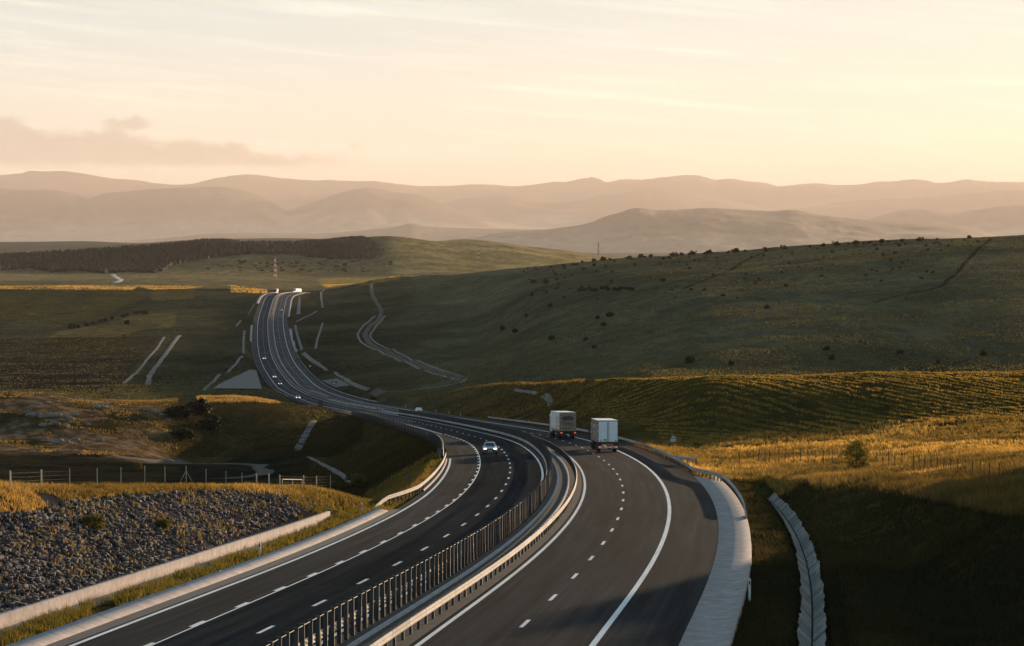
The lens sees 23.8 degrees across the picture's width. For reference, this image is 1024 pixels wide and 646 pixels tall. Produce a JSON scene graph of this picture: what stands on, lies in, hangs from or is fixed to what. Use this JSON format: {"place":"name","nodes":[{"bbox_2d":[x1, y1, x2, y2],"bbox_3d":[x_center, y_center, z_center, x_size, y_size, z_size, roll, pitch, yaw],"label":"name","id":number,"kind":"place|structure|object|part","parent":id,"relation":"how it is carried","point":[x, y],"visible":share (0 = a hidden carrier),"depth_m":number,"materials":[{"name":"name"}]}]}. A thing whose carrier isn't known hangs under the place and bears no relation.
{"place":"outdoors","nodes":[
{"label":"outdoors","id":0,"kind":"place"},
{"bbox_2d":[110,274,122,282],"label":"track","id":1,"kind":"structure","parent":0,"point":[116,277],"depth_m":3365.12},
{"bbox_2d":[110,455,273,478],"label":"track","id":2,"kind":"structure","parent":0,"point":[260,469],"depth_m":504.34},
{"bbox_2d":[65,292,477,645],"bbox_3d":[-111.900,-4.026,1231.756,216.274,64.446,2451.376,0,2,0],"label":"road","id":3,"kind":"structure","parent":0,"point":[458,477],"depth_m":141.55,"materials":[{"name":"grey asphalt"}]},
{"bbox_2d":[45,509,400,645],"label":"shoulder grit","id":4,"kind":"object","parent":3,"relation":"on","point":[100,628],"visible":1,"depth_m":123.78,"materials":[{"name":"grey gravel"}]},
{"bbox_2d":[69,495,426,645],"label":"road marking","id":5,"kind":"object","parent":3,"relation":"on","point":[95,636],"visible":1,"depth_m":125.89,"materials":[{"name":"paint"}]},
{"bbox_2d":[422,458,446,490],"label":"kerb","id":6,"kind":"structure","parent":3,"relation":"on","point":[434,479],"depth_m":245.93,"materials":[{"name":"concrete"}]},
{"bbox_2d":[426,459,450,494],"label":"road marking","id":7,"kind":"object","parent":3,"relation":"on","point":[441,479],"visible":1,"depth_m":244.57,"materials":[{"name":"paint"}]},
{"bbox_2d":[0,187,555,241],"bbox_3d":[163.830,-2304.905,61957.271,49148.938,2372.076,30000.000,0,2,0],"label":"mountains","id":8,"kind":"structure","parent":0,"point":[41,215],"depth_m":53827.03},
{"bbox_2d":[121,223,546,242],"bbox_3d":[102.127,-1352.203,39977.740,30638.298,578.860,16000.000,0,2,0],"label":"hills","id":9,"kind":"structure","parent":0,"point":[417,231],"depth_m":37736.30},
{"bbox_2d":[0,238,687,257],"bbox_3d":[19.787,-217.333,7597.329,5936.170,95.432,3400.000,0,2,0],"label":"hills","id":10,"kind":"structure","parent":0,"point":[31,246],"depth_m":7260.78,"materials":[{"name":"green plant"}]},
{"bbox_2d":[152,293,545,645],"bbox_3d":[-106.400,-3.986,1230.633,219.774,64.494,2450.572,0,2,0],"label":"road","id":11,"kind":"structure","parent":0,"point":[288,609],"depth_m":149.91,"materials":[{"name":"grey asphalt"}]},
{"bbox_2d":[482,442,497,453],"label":"car","id":12,"kind":"object","parent":11,"relation":"on","point":[489,446],"visible":1,"depth_m":304.47,"materials":[{"name":"silver metal"}]},
{"bbox_2d":[362,280,462,396],"bbox_3d":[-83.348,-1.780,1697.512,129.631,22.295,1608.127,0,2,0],"label":"track","id":13,"kind":"structure","parent":0,"point":[380,391],"depth_m":1285.62,"materials":[{"name":"grey gravel"}]},
{"bbox_2d":[369,316,461,376],"bbox_3d":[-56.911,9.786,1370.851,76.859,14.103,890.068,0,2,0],"label":"drain channel","id":14,"kind":"object","parent":13,"relation":"on","point":[401,353],"visible":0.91,"depth_m":1337.90,"materials":[{"name":"concrete"}]},
{"bbox_2d":[422,370,453,386],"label":"drain channel","id":15,"kind":"object","parent":13,"relation":"on","point":[438,374],"visible":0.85,"depth_m":961.43,"materials":[{"name":"concrete"}]},
{"bbox_2d":[268,293,581,645],"bbox_3d":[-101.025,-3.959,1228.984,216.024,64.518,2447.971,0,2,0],"label":"median ground","id":16,"kind":"structure","parent":0,"point":[416,634],"depth_m":137.23,"materials":[{"name":"grey concrete"}]},
{"bbox_2d":[311,390,328,399],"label":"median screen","id":17,"kind":"object","parent":16,"relation":"on","point":[320,394],"visible":0.87,"depth_m":956.42,"materials":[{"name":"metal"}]},
{"bbox_2d":[269,292,376,409],"bbox_3d":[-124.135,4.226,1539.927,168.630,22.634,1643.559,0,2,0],"label":"guardrail","id":18,"kind":"object","parent":16,"relation":"on","point":[311,393],"visible":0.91,"depth_m":967.70,"materials":[{"name":"metal"}]},
{"bbox_2d":[272,292,384,409],"bbox_3d":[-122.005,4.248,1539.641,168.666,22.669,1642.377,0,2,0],"label":"guardrail","id":19,"kind":"object","parent":16,"relation":"on","point":[309,390],"visible":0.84,"depth_m":1039.44,"materials":[{"name":"metal"}]},
{"bbox_2d":[266,409,551,645],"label":"slat fence","id":20,"kind":"object","parent":16,"relation":"on","point":[462,553],"visible":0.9,"depth_m":126.60,"materials":[{"name":"metal"}]},
{"bbox_2d":[298,412,547,645],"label":"guardrail","id":21,"kind":"object","parent":16,"relation":"on","point":[524,442],"visible":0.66,"depth_m":301.85,"materials":[{"name":"metal"}]},
{"bbox_2d":[346,410,568,645],"bbox_3d":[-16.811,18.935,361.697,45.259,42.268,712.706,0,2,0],"label":"median channel","id":22,"kind":"object","parent":16,"relation":"on","point":[416,604],"visible":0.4,"depth_m":134.71,"materials":[{"name":"concrete"}]},
{"bbox_2d":[369,435,576,645],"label":"guardrail","id":23,"kind":"object","parent":16,"relation":"on","point":[417,617],"visible":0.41,"depth_m":125.48,"materials":[{"name":"metal"}]},
{"bbox_2d":[273,293,718,645],"bbox_3d":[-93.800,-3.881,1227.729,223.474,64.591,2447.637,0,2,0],"label":"road","id":24,"kind":"structure","parent":0,"point":[584,604],"depth_m":137.93,"materials":[{"name":"grey asphalt"}]},
{"bbox_2d":[293,288,301,292],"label":"truck","id":25,"kind":"object","parent":24,"relation":"on","point":[295,290],"visible":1,"depth_m":2264.68,"materials":[{"name":"white metal"}]},
{"bbox_2d":[144,293,670,645],"bbox_3d":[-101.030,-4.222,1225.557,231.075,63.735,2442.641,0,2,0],"label":"road marking","id":26,"kind":"object","parent":24,"relation":"on","point":[601,633],"visible":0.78,"depth_m":140.37,"materials":[{"name":"paint"}]},
{"bbox_2d":[548,411,575,437],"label":"truck","id":27,"kind":"object","parent":24,"relation":"on","point":[564,422],"visible":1,"depth_m":369.39,"materials":[{"name":"beige paint"}]},
{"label":"rear door","id":28,"kind":"part","parent":27,"relation":"part of","materials":[{"name":"white metal"}]},
{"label":"rear door","id":29,"kind":"part","parent":27,"relation":"part of","materials":[{"name":"white metal"}]},
{"bbox_2d":[589,418,617,451],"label":"truck","id":30,"kind":"object","parent":24,"relation":"on","point":[604,431],"visible":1,"depth_m":303.94,"materials":[{"name":"white paint"}]},
{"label":"rear door","id":31,"kind":"part","parent":30,"relation":"part of","materials":[{"name":"white paint"}]},
{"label":"rear door","id":32,"kind":"part","parent":30,"relation":"part of","materials":[{"name":"white paint"}]},
{"bbox_2d":[679,476,751,645],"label":"concrete gutter","id":33,"kind":"object","parent":24,"relation":"on","point":[716,617],"visible":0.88,"depth_m":127.28,"materials":[{"name":"grey concrete"}]},
{"bbox_2d":[0,235,1023,645],"bbox_3d":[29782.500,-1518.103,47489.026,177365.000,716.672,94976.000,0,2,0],"label":"ground","id":34,"kind":"structure","parent":0,"point":[424,267],"depth_m":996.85,"materials":[{"name":"green plant"}]},
{"bbox_2d":[25,412,36,416],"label":"boulder","id":35,"kind":"object","parent":34,"relation":"on","point":[32,414],"visible":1,"depth_m":604.63,"materials":[{"name":"stone"}]},
{"bbox_2d":[37,413,45,417],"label":"boulder","id":36,"kind":"object","parent":34,"relation":"on","point":[39,415],"visible":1,"depth_m":605.09,"materials":[{"name":"stone"}]},
{"bbox_2d":[38,422,46,425],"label":"boulder","id":37,"kind":"object","parent":34,"relation":"on","point":[42,424],"visible":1,"depth_m":593.10,"materials":[{"name":"stone"}]},
{"bbox_2d":[45,412,58,417],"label":"boulder","id":38,"kind":"object","parent":34,"relation":"on","point":[52,414],"visible":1,"depth_m":607.05,"materials":[{"name":"stone"}]},
{"bbox_2d":[51,421,60,424],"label":"boulder","id":39,"kind":"object","parent":34,"relation":"on","point":[56,422],"visible":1,"depth_m":595.89,"materials":[{"name":"stone"}]},
{"bbox_2d":[51,438,63,443],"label":"boulder","id":40,"kind":"object","parent":34,"relation":"on","point":[56,441],"visible":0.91,"depth_m":562.27,"materials":[{"name":"stone"}]},
{"bbox_2d":[68,323,75,328],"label":"bush","id":41,"kind":"object","parent":34,"relation":"on","point":[71,326],"visible":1,"depth_m":1731.90,"materials":[{"name":"green plant"}]},
{"bbox_2d":[73,513,105,530],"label":"bush","id":42,"kind":"object","parent":34,"relation":"on","point":[91,520],"visible":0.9,"depth_m":134.37,"materials":[{"name":"green plant"}]},
{"bbox_2d":[92,404,100,408],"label":"boulder","id":43,"kind":"object","parent":34,"relation":"on","point":[96,406],"visible":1,"depth_m":635.15,"materials":[{"name":"stone"}]},
{"bbox_2d":[135,461,141,468],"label":"bush","id":44,"kind":"object","parent":34,"relation":"on","point":[138,465],"visible":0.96,"depth_m":474.71,"materials":[{"name":"green plant"}]},
{"bbox_2d":[122,337,164,382],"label":"drain channel","id":45,"kind":"object","parent":34,"relation":"on","point":[145,360],"visible":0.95,"depth_m":1330.88,"materials":[{"name":"concrete"}]},
{"bbox_2d":[0,489,323,611],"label":"rubble","id":46,"kind":"object","parent":34,"relation":"on","point":[8,569],"visible":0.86,"depth_m":132.66,"materials":[{"name":"stone"}]},
{"bbox_2d":[144,335,180,384],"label":"drain channel","id":47,"kind":"object","parent":34,"relation":"on","point":[166,352],"visible":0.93,"depth_m":1320.98,"materials":[{"name":"concrete"}]},
{"bbox_2d":[154,517,171,529],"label":"bush","id":48,"kind":"object","parent":34,"relation":"on","point":[163,523],"visible":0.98,"depth_m":143.87,"materials":[{"name":"green plant"}]},
{"bbox_2d":[0,523,327,633],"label":"ditch bottom","id":49,"kind":"object","parent":34,"relation":"on","point":[116,592],"visible":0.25,"depth_m":125.82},
{"bbox_2d":[0,509,330,628],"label":"retaining wall","id":50,"kind":"structure","parent":34,"relation":"on","point":[71,598],"depth_m":128.99,"materials":[{"name":"concrete"}]},
{"bbox_2d":[9,466,330,487],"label":"wire fence","id":51,"kind":"object","parent":34,"relation":"on","point":[170,479],"visible":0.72,"depth_m":193.00,"materials":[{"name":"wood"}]},
{"bbox_2d":[162,405,196,418],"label":"bush","id":52,"kind":"object","parent":34,"relation":"on","point":[182,412],"visible":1,"depth_m":635.87,"materials":[{"name":"green plant"}]},
{"bbox_2d":[170,427,196,439],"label":"bush","id":53,"kind":"object","parent":34,"relation":"on","point":[182,433],"visible":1,"depth_m":612.30,"materials":[{"name":"green plant"}]},
{"bbox_2d":[0,235,384,273],"bbox_3d":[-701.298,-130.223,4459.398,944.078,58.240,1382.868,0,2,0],"label":"woodland","id":54,"kind":"object","parent":34,"relation":"on","point":[152,258],"visible":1,"depth_m":4437.14,"materials":[{"name":"green plant"}]},
{"bbox_2d":[6,508,387,645],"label":"edge slab","id":55,"kind":"structure","parent":34,"relation":"on","point":[75,627],"depth_m":121.82,"materials":[{"name":"concrete"}]},
{"bbox_2d":[185,397,212,414],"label":"bush","id":56,"kind":"object","parent":34,"relation":"on","point":[201,405],"visible":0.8,"depth_m":645.29,"materials":[{"name":"green plant"}]},
{"bbox_2d":[197,414,222,429],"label":"bush","id":57,"kind":"object","parent":34,"relation":"on","point":[211,422],"visible":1,"depth_m":633.74,"materials":[{"name":"green plant"}]},
{"bbox_2d":[203,374,220,389],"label":"drain channel","id":58,"kind":"object","parent":34,"relation":"on","point":[215,378],"visible":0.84,"depth_m":1080.78,"materials":[{"name":"concrete"}]},
{"bbox_2d":[225,356,243,372],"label":"drain channel","id":59,"kind":"object","parent":34,"relation":"on","point":[237,361],"visible":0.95,"depth_m":1295.69,"materials":[{"name":"concrete"}]},
{"bbox_2d":[214,369,261,388],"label":"concrete apron","id":60,"kind":"object","parent":34,"relation":"on","point":[248,379],"visible":1,"depth_m":1049.89,"materials":[{"name":"grey concrete"}]},
{"bbox_2d":[242,330,245,353],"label":"drain channel","id":61,"kind":"object","parent":34,"relation":"on","point":[243,344],"visible":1,"depth_m":1524.06,"materials":[{"name":"concrete"}]},
{"bbox_2d":[250,325,252,341],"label":"concrete gutter","id":62,"kind":"object","parent":34,"relation":"on","point":[251,333],"visible":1,"depth_m":1654.23,"materials":[{"name":"grey concrete"}]},
{"bbox_2d":[256,292,273,303],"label":"concrete gutter","id":63,"kind":"object","parent":34,"relation":"on","point":[259,298],"visible":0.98,"depth_m":2131.58,"materials":[{"name":"grey concrete"}]},
{"bbox_2d":[252,350,287,395],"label":"guardrail","id":64,"kind":"object","parent":34,"relation":"on","point":[264,379],"visible":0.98,"depth_m":1165.58,"materials":[{"name":"metal"}]},
{"bbox_2d":[274,257,276,278],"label":"lattice mast","id":65,"kind":"object","parent":34,"relation":"on","point":[275,276],"visible":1,"depth_m":3499.22,"materials":[{"name":"grey metal"}]},
{"bbox_2d":[282,479,301,489],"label":"gate frame","id":66,"kind":"object","parent":34,"relation":"on","point":[289,479],"visible":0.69,"depth_m":187.68,"materials":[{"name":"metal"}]},
{"bbox_2d":[289,329,297,350],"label":"concrete gutter","id":67,"kind":"object","parent":34,"relation":"on","point":[291,336],"visible":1,"depth_m":1589.84,"materials":[{"name":"grey concrete"}]},
{"bbox_2d":[288,293,304,316],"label":"concrete gutter","id":68,"kind":"object","parent":34,"relation":"on","point":[290,304],"visible":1,"depth_m":2016.00,"materials":[{"name":"grey concrete"}]},
{"bbox_2d":[296,297,299,313],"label":"gutter","id":69,"kind":"object","parent":34,"relation":"on","point":[298,309],"visible":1,"depth_m":1992.85,"materials":[{"name":"grey concrete"}]},
{"bbox_2d":[294,325,302,349],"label":"drain channel","id":70,"kind":"object","parent":34,"relation":"on","point":[298,338],"visible":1,"depth_m":1575.51,"materials":[{"name":"concrete"}]},
{"bbox_2d":[294,420,315,449],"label":"drain chute","id":71,"kind":"object","parent":34,"relation":"on","point":[308,429],"visible":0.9,"depth_m":610.21,"materials":[{"name":"concrete"}]},
{"bbox_2d":[302,352,327,369],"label":"drain channel","id":72,"kind":"object","parent":34,"relation":"on","point":[307,356],"visible":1,"depth_m":1332.36,"materials":[{"name":"concrete"}]},
{"bbox_2d":[314,323,323,348],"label":"drain channel","id":73,"kind":"object","parent":34,"relation":"on","point":[317,339],"visible":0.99,"depth_m":1570.37,"materials":[{"name":"concrete"}]},
{"bbox_2d":[320,289,323,307],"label":"drain channel","id":74,"kind":"object","parent":34,"relation":"on","point":[321,298],"visible":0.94,"depth_m":2121.76,"materials":[{"name":"concrete"}]},
{"bbox_2d":[307,456,349,482],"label":"drain channel","id":75,"kind":"object","parent":34,"relation":"on","point":[332,469],"visible":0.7,"depth_m":441.94,"materials":[{"name":"concrete"}]},
{"bbox_2d":[326,480,341,485],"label":"bush","id":76,"kind":"object","parent":34,"relation":"on","point":[335,483],"visible":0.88,"depth_m":347.26,"materials":[{"name":"green plant"}]},
{"bbox_2d":[322,378,348,386],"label":"concrete apron","id":77,"kind":"object","parent":34,"relation":"on","point":[340,383],"visible":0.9,"depth_m":1088.14,"materials":[{"name":"grey concrete"}]},
{"bbox_2d":[294,348,377,401],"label":"guardrail","id":78,"kind":"object","parent":34,"relation":"on","point":[334,389],"visible":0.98,"depth_m":1043.53,"materials":[{"name":"metal"}]},
{"bbox_2d":[334,372,369,390],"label":"drain channel","id":79,"kind":"object","parent":34,"relation":"on","point":[354,383],"visible":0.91,"depth_m":1037.66,"materials":[{"name":"concrete"}]},
{"bbox_2d":[349,472,365,485],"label":"bush","id":80,"kind":"object","parent":34,"relation":"on","point":[357,479],"visible":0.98,"depth_m":354.67,"materials":[{"name":"green plant"}]},
{"bbox_2d":[357,316,420,368],"bbox_3d":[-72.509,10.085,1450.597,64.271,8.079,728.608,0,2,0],"label":"drain channel","id":81,"kind":"object","parent":34,"relation":"on","point":[381,352],"visible":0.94,"depth_m":1400.97,"materials":[{"name":"concrete"}]},
{"bbox_2d":[351,411,443,458],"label":"parapet wall","id":82,"kind":"structure","parent":34,"relation":"on","point":[435,439],"depth_m":436.00,"materials":[{"name":"concrete"}]},
{"bbox_2d":[374,453,445,507],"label":"guardrail","id":83,"kind":"object","parent":34,"relation":"on","point":[427,481],"visible":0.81,"depth_m":215.34,"materials":[{"name":"metal"}]},
{"bbox_2d":[437,448,441,460],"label":"road sign","id":84,"kind":"object","parent":34,"relation":"on","point":[439,451],"visible":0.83,"depth_m":290.99,"materials":[{"name":"metal"}]},
{"bbox_2d":[412,378,467,389],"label":"drain channel","id":85,"kind":"object","parent":34,"relation":"on","point":[445,385],"visible":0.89,"depth_m":891.50,"materials":[{"name":"concrete"}]},
{"bbox_2d":[513,388,538,394],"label":"drain channel","id":86,"kind":"object","parent":34,"relation":"on","point":[526,391],"visible":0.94,"depth_m":602.05,"materials":[{"name":"concrete"}]},
{"bbox_2d":[541,393,552,405],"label":"drain channel","id":87,"kind":"object","parent":34,"relation":"on","point":[547,399],"visible":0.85,"depth_m":542.96,"materials":[{"name":"concrete"}]},
{"bbox_2d":[548,335,555,339],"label":"bush","id":88,"kind":"object","parent":34,"relation":"on","point":[551,337],"visible":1,"depth_m":1021.28,"materials":[{"name":"green plant"}]},
{"bbox_2d":[488,416,690,472],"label":"guardrail","id":89,"kind":"object","parent":34,"relation":"on","point":[682,464],"visible":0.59,"depth_m":321.17,"materials":[{"name":"metal"}]},
{"bbox_2d":[606,312,612,316],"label":"bush","id":90,"kind":"object","parent":34,"relation":"on","point":[609,314],"visible":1,"depth_m":1058.04,"materials":[{"name":"green plant"}]},
{"bbox_2d":[671,436,675,449],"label":"road sign","id":91,"kind":"object","parent":34,"relation":"on","point":[673,439],"visible":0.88,"depth_m":322.53,"materials":[{"name":"metal"}]},
{"bbox_2d":[673,455,696,465],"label":"guardrail","id":92,"kind":"object","parent":34,"relation":"on","point":[686,458],"visible":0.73,"depth_m":265.68,"materials":[{"name":"metal"}]},
{"bbox_2d":[685,355,694,363],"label":"bush","id":93,"kind":"object","parent":34,"relation":"on","point":[689,359],"visible":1,"depth_m":768.01,"materials":[{"name":"green plant"}]},
{"bbox_2d":[690,466,746,518],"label":"guardrail","id":94,"kind":"object","parent":34,"relation":"on","point":[733,488],"visible":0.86,"depth_m":215.13,"materials":[{"name":"metal"}]},
{"bbox_2d":[748,578,750,600],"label":"delineator post","id":95,"kind":"object","parent":34,"relation":"on","point":[749,588],"visible":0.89,"depth_m":118.80,"materials":[{"name":"white plastic"}]},
{"bbox_2d":[767,492,826,645],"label":"ditch concrete","id":96,"kind":"object","parent":34,"relation":"on","point":[810,632],"visible":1,"depth_m":131.21,"materials":[{"name":"grey concrete"}]},
{"bbox_2d":[822,346,829,350],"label":"bush","id":97,"kind":"object","parent":34,"relation":"on","point":[827,348],"visible":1,"depth_m":785.40,"materials":[{"name":"green plant"}]},
{"bbox_2d":[828,353,834,359],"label":"bush","id":98,"kind":"object","parent":34,"relation":"on","point":[831,356],"visible":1,"depth_m":761.80,"materials":[{"name":"green plant"}]},
{"bbox_2d":[832,241,840,245],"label":"bush","id":99,"kind":"object","parent":34,"relation":"on","point":[836,243],"visible":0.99,"depth_m":1641.84,"materials":[{"name":"green plant"}]},
{"bbox_2d":[839,439,870,469],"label":"bush","id":100,"kind":"object","parent":34,"relation":"on","point":[854,447],"visible":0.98,"depth_m":232.81,"materials":[{"name":"green plant"}]},
{"bbox_2d":[739,449,999,476],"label":"wire fence","id":101,"kind":"object","parent":34,"relation":"on","point":[888,460],"visible":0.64,"depth_m":233.06,"materials":[{"name":"grey metal"}]},
{"bbox_2d":[979,350,986,355],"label":"bush","id":102,"kind":"object","parent":34,"relation":"on","point":[984,353],"visible":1,"depth_m":762.35,"materials":[{"name":"green plant"}]},
{"bbox_2d":[0,171,1023,209],"bbox_3d":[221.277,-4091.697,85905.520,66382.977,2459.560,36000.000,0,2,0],"label":"mountains","id":103,"kind":"structure","parent":0,"point":[286,194],"depth_m":79654.72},
{"bbox_2d":[0,0,1023,185],"label":"sky","id":104,"kind":"structure","parent":0,"point":[172,92],"materials":[{"name":"beige"}]},
{"bbox_2d":[682,247,775,288],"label":"track","id":105,"kind":"structure","parent":0,"point":[734,267],"depth_m":1357.82,"materials":[{"name":"brown soil"}]},
{"bbox_2d":[443,188,1023,227],"bbox_3d":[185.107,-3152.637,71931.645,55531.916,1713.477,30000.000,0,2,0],"label":"mountains","id":106,"kind":"structure","parent":0,"point":[528,210],"depth_m":65980.27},
{"bbox_2d":[472,208,999,252],"bbox_3d":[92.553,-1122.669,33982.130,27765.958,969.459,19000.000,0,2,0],"label":"hills","id":107,"kind":"structure","parent":0,"point":[644,230],"depth_m":29167.79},
{"bbox_2d":[873,240,991,301],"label":"track","id":108,"kind":"structure","parent":0,"point":[945,282],"depth_m":1054.05,"materials":[{"name":"brown soil"}]},
{"bbox_2d":[871,205,1023,235],"bbox_3d":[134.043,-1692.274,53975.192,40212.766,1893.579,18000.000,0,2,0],"label":"mountains","id":109,"kind":"structure","parent":0,"point":[1003,220],"depth_m":50323.95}
]}

